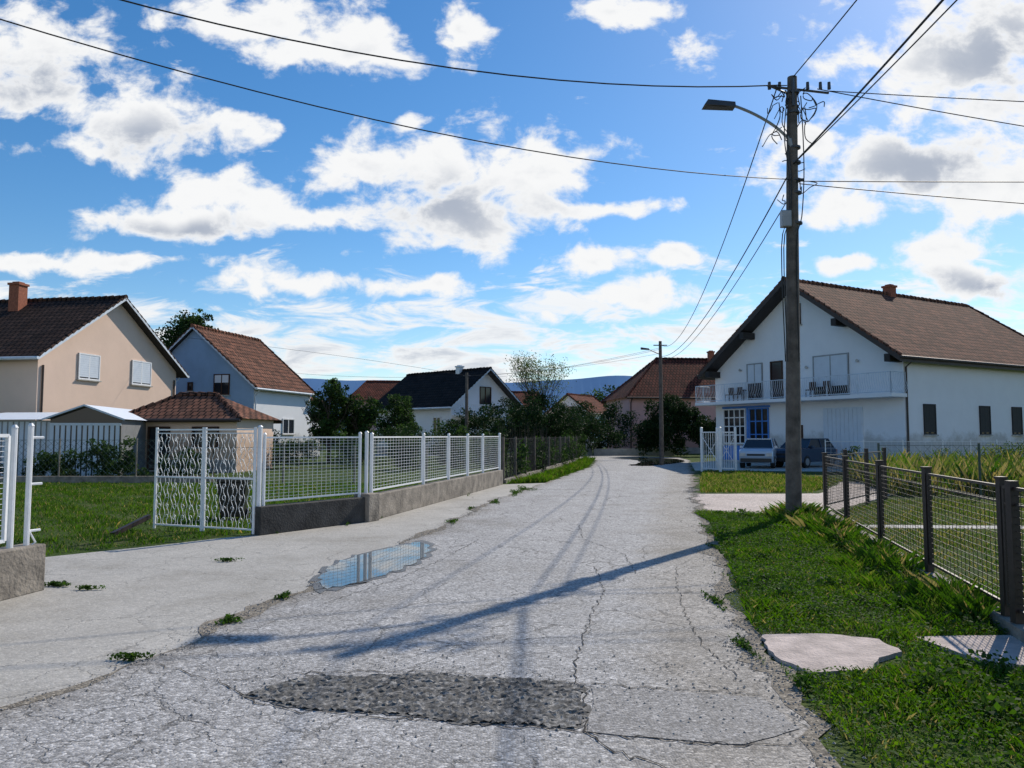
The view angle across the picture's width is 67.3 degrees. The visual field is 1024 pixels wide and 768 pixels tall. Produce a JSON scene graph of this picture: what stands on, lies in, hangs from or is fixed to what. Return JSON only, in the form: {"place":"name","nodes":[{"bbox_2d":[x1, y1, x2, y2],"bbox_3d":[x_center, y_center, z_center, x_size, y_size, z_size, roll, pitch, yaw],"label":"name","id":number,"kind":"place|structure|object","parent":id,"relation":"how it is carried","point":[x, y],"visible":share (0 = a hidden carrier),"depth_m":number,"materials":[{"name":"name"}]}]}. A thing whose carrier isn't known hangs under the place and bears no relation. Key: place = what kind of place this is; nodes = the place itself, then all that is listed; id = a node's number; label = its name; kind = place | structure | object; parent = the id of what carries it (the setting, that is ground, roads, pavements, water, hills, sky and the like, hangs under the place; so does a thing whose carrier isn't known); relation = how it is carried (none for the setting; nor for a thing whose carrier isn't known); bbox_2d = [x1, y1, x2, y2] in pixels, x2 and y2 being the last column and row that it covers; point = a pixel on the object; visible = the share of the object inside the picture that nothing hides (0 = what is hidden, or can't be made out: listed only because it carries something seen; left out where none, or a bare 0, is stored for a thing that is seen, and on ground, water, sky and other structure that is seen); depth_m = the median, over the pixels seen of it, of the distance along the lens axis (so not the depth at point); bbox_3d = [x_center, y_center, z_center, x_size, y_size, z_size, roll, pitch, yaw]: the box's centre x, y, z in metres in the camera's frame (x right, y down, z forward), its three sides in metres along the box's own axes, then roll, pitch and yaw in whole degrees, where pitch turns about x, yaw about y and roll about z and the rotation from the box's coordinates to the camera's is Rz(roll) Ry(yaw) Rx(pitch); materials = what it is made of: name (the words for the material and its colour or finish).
{"place":"outdoors","nodes":[
{"label":"outdoors","id":0,"kind":"place"},
{"bbox_2d":[0,454,817,767],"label":"road","id":1,"kind":"structure","parent":0,"point":[522,580],"depth_m":5.63,"materials":[{"name":"asphalt"}]},
{"bbox_2d":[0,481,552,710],"bbox_3d":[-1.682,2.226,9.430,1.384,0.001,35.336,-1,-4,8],"label":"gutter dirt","id":2,"kind":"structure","parent":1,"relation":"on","point":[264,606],"depth_m":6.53,"materials":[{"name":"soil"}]},
{"bbox_2d":[305,540,436,593],"bbox_3d":[-1.675,2.244,9.735,1.267,0.001,3.984,0,-4,0],"label":"wet patch","id":3,"kind":"object","parent":1,"relation":"on","point":[321,588],"visible":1,"depth_m":9.01,"materials":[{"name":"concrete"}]},
{"bbox_2d":[316,542,430,588],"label":"puddle","id":4,"kind":"object","parent":1,"relation":"on","point":[374,564],"visible":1,"depth_m":9.48,"materials":[{"name":"blue liquid"}]},
{"bbox_2d":[44,485,765,664],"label":"weeds","id":5,"kind":"object","parent":1,"relation":"on","point":[131,656],"visible":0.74,"depth_m":7.45,"materials":[{"name":"green plant"}]},
{"bbox_2d":[242,672,591,729],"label":"broken asphalt chips","id":6,"kind":"object","parent":1,"relation":"on","point":[511,700],"visible":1,"depth_m":4.68,"materials":[{"name":"asphalt"}]},
{"bbox_2d":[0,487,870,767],"bbox_3d":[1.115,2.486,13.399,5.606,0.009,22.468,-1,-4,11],"label":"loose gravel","id":7,"kind":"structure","parent":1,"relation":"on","point":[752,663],"depth_m":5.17,"materials":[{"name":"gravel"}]},
{"bbox_2d":[95,526,796,767],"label":"road crack","id":8,"kind":"object","parent":1,"relation":"on","point":[596,737],"visible":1,"depth_m":4.76,"materials":[{"name":"asphalt"}]},
{"bbox_2d":[640,341,666,457],"bbox_3d":[10.369,1.105,56.026,1.965,8.500,0.338,0,-4,-3],"label":"utility pole","id":9,"kind":"object","parent":1,"relation":"on","point":[661,442],"visible":1,"depth_m":55.92,"materials":[{"name":"concrete"}]},
{"bbox_2d":[587,687,799,743],"bbox_3d":[1.011,1.885,4.385,1.167,0.001,0.785,-1,-4,9],"label":"asphalt patch","id":10,"kind":"object","parent":1,"relation":"on","point":[629,718],"visible":1,"depth_m":4.36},
{"bbox_2d":[687,463,840,767],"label":"road edge gravel","id":11,"kind":"structure","parent":1,"relation":"on","point":[812,735],"depth_m":5.26,"materials":[{"name":"gravel"}]},
{"bbox_2d":[302,376,631,431],"bbox_3d":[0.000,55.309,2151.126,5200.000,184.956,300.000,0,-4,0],"label":"hills","id":12,"kind":"structure","parent":0,"point":[583,386],"depth_m":2268.41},
{"bbox_2d":[0,438,1023,767],"bbox_3d":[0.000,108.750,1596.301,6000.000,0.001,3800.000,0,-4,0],"label":"ground","id":13,"kind":"structure","parent":0,"point":[322,466],"depth_m":12.61,"materials":[{"name":"plant"}]},
{"bbox_2d":[0,404,146,475],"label":"metal shed","id":14,"kind":"structure","parent":13,"relation":"on","point":[80,425],"depth_m":30.36,"materials":[{"name":"grey metal"}]},
{"bbox_2d":[0,304,175,419],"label":"walls","id":15,"kind":"structure","parent":13,"relation":"on","point":[117,340],"depth_m":40.66,"materials":[{"name":"beige paint"}]},
{"bbox_2d":[76,353,101,381],"bbox_3d":[-22.051,-0.856,40.176,0.130,1.410,1.710,-1,-4,10],"label":"window","id":16,"kind":"structure","parent":15,"relation":"attached to","point":[88,367],"depth_m":40.12,"materials":[{"name":"white paint"}]},
{"bbox_2d":[0,298,187,377],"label":"roof","id":17,"kind":"structure","parent":15,"relation":"on","point":[34,328],"depth_m":40.66,"materials":[{"name":"tile"}]},
{"bbox_2d":[7,281,29,310],"bbox_3d":[-27.328,-4.600,42.556,0.740,2.080,0.740,-1,-4,10],"label":"chimney","id":18,"kind":"object","parent":17,"relation":"on","point":[18,295],"visible":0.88,"depth_m":42.29,"materials":[{"name":"brick"}]},
{"bbox_2d":[0,294,188,374],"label":"ridge tiles","id":19,"kind":"object","parent":17,"relation":"attached to","point":[122,297],"visible":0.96,"depth_m":42.57,"materials":[{"name":"tile"}]},
{"bbox_2d":[40,365,174,419],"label":"downpipes","id":20,"kind":"object","parent":15,"relation":"attached to","point":[42,388],"visible":0.35,"depth_m":37.00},
{"bbox_2d":[130,360,152,386],"bbox_3d":[-21.318,-0.593,44.329,0.130,1.440,1.860,-1,-4,10],"label":"window","id":21,"kind":"structure","parent":15,"relation":"attached to","point":[141,372],"depth_m":44.29,"materials":[{"name":"white paint"}]},
{"bbox_2d":[0,436,209,475],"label":"garden vines","id":22,"kind":"object","parent":13,"relation":"on","point":[128,457],"visible":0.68,"depth_m":27.94,"materials":[{"name":"green plant"}]},
{"bbox_2d":[0,438,214,482],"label":"chain link fence","id":23,"kind":"object","parent":13,"relation":"on","point":[94,479],"visible":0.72,"depth_m":26.15,"materials":[{"name":"grey metal"}]},
{"bbox_2d":[110,427,256,536],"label":"ornamental gate","id":24,"kind":"structure","parent":13,"relation":"on","point":[203,487],"depth_m":12.79,"materials":[{"name":"metal"}]},
{"bbox_2d":[155,308,218,347],"bbox_3d":[-26.685,-0.049,62.293,6.541,11.655,6.553,0,-4,0],"label":"deciduous tree","id":25,"kind":"object","parent":13,"relation":"on","point":[177,331],"visible":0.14,"depth_m":60.87,"materials":[{"name":"green plant"}]},
{"bbox_2d":[125,391,282,472],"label":"garden outbuilding","id":26,"kind":"structure","parent":13,"relation":"on","point":[197,410],"depth_m":33.82,"materials":[{"name":"beige paint"}]},
{"bbox_2d":[146,427,169,470],"bbox_3d":[-15.508,2.844,33.716,1.160,1.960,0.130,0,-4,4],"label":"door","id":27,"kind":"structure","parent":26,"relation":"in","point":[151,434],"depth_m":33.77,"materials":[{"name":"brown wood"}]},
{"bbox_2d":[189,426,219,448],"bbox_3d":[-13.413,2.336,33.603,1.360,0.960,0.130,0,-4,4],"label":"window","id":28,"kind":"structure","parent":26,"relation":"in","point":[197,438],"depth_m":33.64,"materials":[{"name":"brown wood"}]},
{"bbox_2d":[0,481,421,554],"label":"lawn","id":29,"kind":"structure","parent":13,"relation":"on","point":[78,496],"depth_m":16.99,"materials":[{"name":"green plant"}]},
{"bbox_2d":[215,477,251,517],"bbox_3d":[-5.353,2.201,14.804,0.580,0.789,0.637,1,-4,-10],"label":"trash bin","id":30,"kind":"object","parent":13,"relation":"on","point":[234,491],"visible":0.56,"depth_m":14.56,"materials":[{"name":"black plastic"}]},
{"bbox_2d":[171,331,310,448],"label":"walls","id":31,"kind":"structure","parent":13,"relation":"on","point":[200,361],"depth_m":51.93,"materials":[{"name":"blue paint"}]},
{"bbox_2d":[213,374,230,395],"bbox_3d":[-19.347,0.060,51.216,1.360,1.460,0.130,-1,-4,14],"label":"window","id":32,"kind":"structure","parent":31,"relation":"attached to","point":[221,384],"depth_m":51.23,"materials":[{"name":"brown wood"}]},
{"bbox_2d":[169,327,313,395],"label":"roof","id":33,"kind":"structure","parent":31,"relation":"on","point":[259,365],"depth_m":54.29,"materials":[{"name":"brown tile"}]},
{"bbox_2d":[168,324,315,392],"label":"ridge tiles","id":34,"kind":"object","parent":33,"relation":"on","point":[223,332],"visible":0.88,"depth_m":53.30,"materials":[{"name":"tile"}]},
{"bbox_2d":[255,388,312,409],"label":"gutters","id":35,"kind":"object","parent":33,"relation":"attached to","point":[259,389],"visible":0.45,"depth_m":52.74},
{"bbox_2d":[281,419,295,434],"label":"window","id":36,"kind":"structure","parent":31,"relation":"attached to","point":[288,426],"depth_m":54.75,"materials":[{"name":"white paint"}]},
{"bbox_2d":[0,483,545,706],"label":"driveway apron","id":37,"kind":"object","parent":13,"relation":"on","point":[158,598],"visible":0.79,"depth_m":7.90,"materials":[{"name":"concrete"}]},
{"bbox_2d":[0,423,45,600],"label":"white metal fence","id":38,"kind":"object","parent":37,"relation":"on","point":[22,569],"visible":1,"depth_m":7.71,"materials":[{"name":"metal"}]},
{"bbox_2d":[301,378,354,462],"bbox_3d":[-10.960,2.154,45.923,2.868,5.056,2.914,-3,-5,40],"label":"fruit tree","id":39,"kind":"object","parent":13,"relation":"on","point":[324,419],"visible":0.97,"depth_m":45.57,"materials":[{"name":"green plant"}]},
{"bbox_2d":[212,446,496,482],"bbox_3d":[-5.300,2.710,25.877,9.889,1.262,0.059,0,-4,5],"label":"chain link fence","id":40,"kind":"object","parent":13,"relation":"on","point":[354,463],"visible":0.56,"depth_m":25.93,"materials":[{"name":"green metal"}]},
{"bbox_2d":[339,393,386,461],"bbox_3d":[-9.083,2.648,46.895,2.989,4.217,2.850,0,-4,0],"label":"fruit tree","id":41,"kind":"object","parent":13,"relation":"on","point":[366,416],"visible":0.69,"depth_m":46.55,"materials":[{"name":"green plant"}]},
{"bbox_2d":[352,401,376,443],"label":"walls","id":42,"kind":"structure","parent":13,"relation":"on","point":[365,402],"depth_m":95.12,"materials":[{"name":"white paint"}]},
{"bbox_2d":[351,382,398,399],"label":"roof","id":43,"kind":"structure","parent":42,"relation":"on","point":[377,390],"depth_m":97.33,"materials":[{"name":"red tile"}]},
{"bbox_2d":[251,425,502,535],"bbox_3d":[-1.864,1.975,18.751,1.068,1.770,13.506,-1,-4,16],"label":"white metal fence","id":44,"kind":"object","parent":13,"relation":"on","point":[365,506],"visible":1,"depth_m":14.35,"materials":[{"name":"metal"}]},
{"bbox_2d":[270,419,508,470],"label":"garden shrubs","id":45,"kind":"object","parent":13,"relation":"on","point":[396,442],"visible":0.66,"depth_m":38.28,"materials":[{"name":"green plant"}]},
{"bbox_2d":[374,393,415,454],"bbox_3d":[-8.674,3.119,57.751,3.344,4.736,3.748,0,-4,0],"label":"fruit tree","id":46,"kind":"object","parent":13,"relation":"on","point":[402,410],"visible":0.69,"depth_m":57.26,"materials":[{"name":"green plant"}]},
{"bbox_2d":[376,374,514,452],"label":"walls","id":47,"kind":"structure","parent":13,"relation":"on","point":[424,418],"depth_m":66.97,"materials":[{"name":"white paint"}]},
{"bbox_2d":[378,369,524,409],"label":"roof","id":48,"kind":"structure","parent":47,"relation":"on","point":[431,390],"depth_m":68.77,"materials":[{"name":"black tile"}]},
{"bbox_2d":[406,367,523,406],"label":"ridge tiles","id":49,"kind":"object","parent":48,"relation":"attached to","point":[469,369],"visible":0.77,"depth_m":68.97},
{"bbox_2d":[480,386,490,405],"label":"window","id":50,"kind":"structure","parent":47,"relation":"attached to","point":[485,394],"depth_m":67.77,"materials":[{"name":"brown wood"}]},
{"bbox_2d":[463,373,470,439],"bbox_3d":[-2.951,2.101,49.972,0.485,5.700,0.241,-2,-4,22],"label":"utility pole","id":51,"kind":"object","parent":13,"relation":"on","point":[466,375],"visible":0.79,"depth_m":49.96,"materials":[{"name":"wood"}]},
{"bbox_2d":[331,384,618,448],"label":"distant trees","id":52,"kind":"object","parent":13,"relation":"on","point":[600,396],"visible":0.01,"depth_m":111.62,"materials":[{"name":"green plant"}]},
{"bbox_2d":[492,421,548,477],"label":"dry stalks","id":53,"kind":"object","parent":13,"relation":"on","point":[531,452],"visible":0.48,"depth_m":31.98,"materials":[{"name":"brown plant"}]},
{"bbox_2d":[464,429,587,474],"bbox_3d":[1.449,3.317,40.663,3.244,2.070,24.905,-1,-4,11],"label":"roadside shrub","id":54,"kind":"object","parent":13,"relation":"on","point":[523,450],"visible":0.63,"depth_m":33.02,"materials":[{"name":"green plant"}]},
{"bbox_2d":[436,388,639,457],"bbox_3d":[2.806,2.961,58.579,10.762,5.235,22.232,-3,-5,38],"label":"hedge","id":55,"kind":"object","parent":13,"relation":"on","point":[557,420],"visible":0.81,"depth_m":54.91,"materials":[{"name":"green plant"}]},
{"bbox_2d":[504,350,576,415],"bbox_3d":[1.770,1.387,58.159,5.282,8.228,5.293,-2,-4,28],"label":"sparse tree","id":56,"kind":"object","parent":13,"relation":"on","point":[536,380],"visible":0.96,"depth_m":57.87,"materials":[{"name":"green plant"}]},
{"bbox_2d":[502,436,580,482],"bbox_3d":[2.152,3.447,39.107,0.204,1.560,27.049,-1,-4,10],"label":"chain link fence","id":57,"kind":"object","parent":13,"relation":"on","point":[509,479],"visible":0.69,"depth_m":32.14,"materials":[{"name":"metal"}]},
{"bbox_2d":[506,455,594,483],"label":"verge grass","id":58,"kind":"structure","parent":13,"relation":"on","point":[547,475],"depth_m":30.19,"materials":[{"name":"green plant"}]},
{"bbox_2d":[549,396,603,446],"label":"walls","id":59,"kind":"structure","parent":13,"relation":"on","point":[567,400],"depth_m":103.52,"materials":[{"name":"white paint"}]},
{"bbox_2d":[545,394,606,414],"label":"roof","id":60,"kind":"structure","parent":59,"relation":"on","point":[594,401],"depth_m":106.23,"materials":[{"name":"red tile"}]},
{"bbox_2d":[545,448,674,455],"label":"white wall","id":61,"kind":"structure","parent":13,"relation":"on","point":[616,452],"depth_m":61.49,"materials":[{"name":"concrete"}]},
{"bbox_2d":[607,397,715,448],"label":"walls","id":62,"kind":"structure","parent":13,"relation":"on","point":[638,405],"depth_m":68.58,"materials":[{"name":"pink paint"}]},
{"bbox_2d":[601,359,715,402],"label":"roof","id":63,"kind":"structure","parent":62,"relation":"on","point":[680,378],"depth_m":70.45,"materials":[{"name":"red tile"}]},
{"bbox_2d":[601,357,706,401],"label":"ridge tiles","id":64,"kind":"object","parent":63,"relation":"attached to","point":[644,373],"visible":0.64,"depth_m":73.29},
{"bbox_2d":[627,397,715,448],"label":"gutters","id":65,"kind":"object","parent":63,"relation":"attached to","point":[631,398],"visible":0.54,"depth_m":67.82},
{"bbox_2d":[630,392,715,455],"bbox_3d":[13.012,3.115,59.263,7.789,4.934,3.728,1,-4,-11],"label":"ivy bush","id":66,"kind":"object","parent":13,"relation":"on","point":[680,414],"visible":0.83,"depth_m":58.74,"materials":[{"name":"green plant"}]},
{"bbox_2d":[632,447,714,453],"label":"plinth","id":67,"kind":"structure","parent":13,"relation":"on","point":[694,450],"depth_m":68.35,"materials":[{"name":"concrete"}]},
{"bbox_2d":[700,427,736,471],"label":"white gate","id":68,"kind":"structure","parent":13,"relation":"on","point":[718,456],"depth_m":34.08,"materials":[{"name":"metal"}]},
{"bbox_2d":[690,461,841,471],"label":"house yard","id":69,"kind":"structure","parent":13,"relation":"on","point":[753,466],"depth_m":38.64,"materials":[{"name":"concrete"}]},
{"bbox_2d":[739,438,778,467],"bbox_3d":[12.596,3.492,39.045,1.800,1.459,3.980,-2,-4,24],"label":"parked car","id":70,"kind":"object","parent":69,"relation":"on","point":[757,450],"visible":0.91,"depth_m":37.57,"materials":[{"name":"silver paint"}]},
{"bbox_2d":[776,438,836,467],"bbox_3d":[14.992,3.519,39.447,3.980,1.459,1.800,3,-5,-40],"label":"parked car","id":71,"kind":"object","parent":69,"relation":"on","point":[812,449],"visible":0.61,"depth_m":38.70,"materials":[{"name":"blue paint"}]},
{"bbox_2d":[702,75,830,511],"bbox_3d":[4.953,-1.726,14.746,2.616,8.625,0.512,0,-4,-5],"label":"utility pole","id":72,"kind":"object","parent":13,"relation":"on","point":[790,222],"visible":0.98,"depth_m":14.74,"materials":[{"name":"concrete"}]},
{"bbox_2d":[0,0,1023,382],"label":"overhead wires","id":73,"kind":"object","parent":72,"relation":"attached to","point":[618,84],"visible":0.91,"depth_m":13.33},
{"bbox_2d":[761,633,901,676],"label":"concrete slab","id":74,"kind":"structure","parent":13,"relation":"on","point":[815,651],"depth_m":5.59,"materials":[{"name":"concrete"}]},
{"bbox_2d":[694,469,1023,767],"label":"verge grass","id":75,"kind":"structure","parent":13,"relation":"on","point":[864,569],"depth_m":6.55,"materials":[{"name":"green plant"}]},
{"bbox_2d":[715,296,1023,464],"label":"walls","id":76,"kind":"structure","parent":13,"relation":"on","point":[958,396],"depth_m":41.17,"materials":[{"name":"white paint"}]},
{"bbox_2d":[723,409,745,444],"bbox_3d":[13.744,2.648,47.596,0.130,2.210,1.960,2,-4,-30],"label":"blue window","id":77,"kind":"structure","parent":76,"relation":"attached to","point":[733,418],"depth_m":47.60,"materials":[{"name":"white paint"}]},
{"bbox_2d":[722,405,769,459],"bbox_3d":[14.227,2.992,46.812,0.047,3.300,3.800,2,-4,-30],"label":"blue panel","id":78,"kind":"object","parent":76,"relation":"attached to","point":[731,447],"visible":0.62,"depth_m":47.28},
{"bbox_2d":[746,363,762,399],"bbox_3d":[14.594,-0.119,46.307,0.130,2.260,1.360,2,-4,-30],"label":"balcony door","id":79,"kind":"structure","parent":76,"relation":"in","point":[754,372],"depth_m":46.27,"materials":[{"name":"glass"}]},
{"bbox_2d":[749,408,769,437],"bbox_3d":[14.719,3.034,45.878,0.130,3.210,1.660,2,-4,-30],"label":"window","id":80,"kind":"structure","parent":76,"relation":"attached to","point":[758,422],"depth_m":45.95,"materials":[{"name":"blue glass"}]},
{"bbox_2d":[770,360,783,398],"bbox_3d":[15.419,-0.200,44.880,0.130,2.290,1.060,2,-4,-30],"label":"balcony door","id":81,"kind":"structure","parent":76,"relation":"in","point":[776,370],"depth_m":44.91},
{"bbox_2d":[695,393,906,405],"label":"balcony slab","id":82,"kind":"structure","parent":76,"relation":"attached to","point":[840,397],"depth_m":41.41,"materials":[{"name":"concrete"}]},
{"bbox_2d":[725,381,829,400],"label":"balcony chairs","id":83,"kind":"object","parent":82,"relation":"on","point":[810,387],"visible":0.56,"depth_m":45.79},
{"bbox_2d":[695,371,907,401],"bbox_3d":[15.587,0.299,43.437,1.201,1.062,13.551,2,-4,-30],"label":"balcony railing","id":84,"kind":"object","parent":76,"relation":"attached to","point":[826,387],"visible":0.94,"depth_m":41.34,"materials":[{"name":"metal"}]},
{"bbox_2d":[705,318,901,377],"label":"purlin ends","id":85,"kind":"object","parent":76,"relation":"attached to","point":[888,357],"visible":0.84,"depth_m":46.03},
{"bbox_2d":[812,353,849,396],"bbox_3d":[17.256,-0.453,41.707,0.130,2.310,2.410,2,-4,-30],"label":"balcony door","id":86,"kind":"structure","parent":76,"relation":"in","point":[829,365],"depth_m":41.60,"materials":[{"name":"glass"}]},
{"bbox_2d":[823,407,863,463],"bbox_3d":[17.612,2.771,40.915,0.082,3.050,2.400,2,-4,-30],"label":"garage door","id":87,"kind":"structure","parent":76,"relation":"attached to","point":[843,424],"depth_m":40.83,"materials":[{"name":"metal"}]},
{"bbox_2d":[697,355,1023,454],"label":"gutters","id":88,"kind":"object","parent":76,"relation":"attached to","point":[951,360],"visible":0.69,"depth_m":38.17,"materials":[{"name":"metal"}]},
{"bbox_2d":[698,279,1023,379],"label":"roof","id":89,"kind":"structure","parent":76,"relation":"on","point":[913,327],"depth_m":44.05,"materials":[{"name":"brown tile"}]},
{"bbox_2d":[698,276,1023,373],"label":"ridge tiles","id":90,"kind":"object","parent":89,"relation":"attached to","point":[871,291],"visible":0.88,"depth_m":46.09,"materials":[{"name":"tile"}]},
{"bbox_2d":[881,284,896,296],"bbox_3d":[23.734,-5.713,48.384,0.670,1.080,0.670,2,-4,-30],"label":"chimney","id":91,"kind":"object","parent":89,"relation":"on","point":[890,289],"visible":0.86,"depth_m":48.17,"materials":[{"name":"brick"}]},
{"bbox_2d":[923,404,938,435],"bbox_3d":[21.165,1.815,38.910,1.160,1.610,0.130,2,-4,-30],"label":"window","id":92,"kind":"structure","parent":76,"relation":"attached to","point":[929,419],"depth_m":38.89,"materials":[{"name":"black glass"}]},
{"bbox_2d":[979,406,993,435],"bbox_3d":[25.495,1.982,41.404,1.160,1.610,0.130,2,-4,-30],"label":"window","id":93,"kind":"structure","parent":76,"relation":"attached to","point":[985,419],"depth_m":41.39,"materials":[{"name":"black glass"}]},
{"bbox_2d":[1011,407,1023,435],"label":"window","id":94,"kind":"structure","parent":76,"relation":"attached to","point":[1017,421],"depth_m":42.98,"materials":[{"name":"black glass"}]},
{"bbox_2d":[821,448,1023,642],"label":"iron fence","id":95,"kind":"object","parent":13,"relation":"on","point":[1010,615],"visible":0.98,"depth_m":7.81,"materials":[{"name":"metal"}]},
{"bbox_2d":[825,439,1023,458],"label":"white wire fence","id":96,"kind":"object","parent":13,"relation":"on","point":[902,441],"visible":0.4,"depth_m":33.08,"materials":[{"name":"metal"}]},
{"bbox_2d":[836,497,1023,606],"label":"yard lawn","id":97,"kind":"structure","parent":13,"relation":"on","point":[978,511],"depth_m":13.80,"materials":[{"name":"green plant"}]},
{"bbox_2d":[840,440,1023,468],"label":"yard shrubs","id":98,"kind":"object","parent":13,"relation":"on","point":[856,448],"visible":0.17,"depth_m":31.56,"materials":[{"name":"green plant"}]},
{"bbox_2d":[877,443,1023,497],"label":"chain link fence","id":99,"kind":"object","parent":13,"relation":"on","point":[978,459],"visible":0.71,"depth_m":19.71,"materials":[{"name":"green metal"}]},
{"bbox_2d":[915,635,1023,667],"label":"concrete slab","id":100,"kind":"structure","parent":13,"relation":"on","point":[1012,646],"depth_m":5.77,"materials":[{"name":"concrete"}]},
{"bbox_2d":[0,0,1023,382],"label":"sky","id":101,"kind":"structure","parent":0,"point":[296,226],"materials":[{"name":"blue"}]},
{"bbox_2d":[615,457,684,465],"bbox_3d":[8.858,4.848,48.522,4.561,0.001,17.065,0,-4,3],"label":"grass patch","id":102,"kind":"object","parent":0,"point":[647,461],"visible":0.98,"depth_m":49.25,"materials":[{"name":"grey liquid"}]},
{"bbox_2d":[693,481,896,512],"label":"gravel driveway","id":103,"kind":"structure","parent":0,"point":[731,502],"depth_m":18.98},
{"bbox_2d":[841,446,1023,496],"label":"meadow grass","id":104,"kind":"structure","parent":0,"point":[906,461],"depth_m":21.65,"materials":[{"name":"green plant"}]},
{"bbox_2d":[857,525,1023,528],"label":"garden path","id":105,"kind":"structure","parent":0,"point":[939,526],"depth_m":13.53,"materials":[{"name":"concrete"}]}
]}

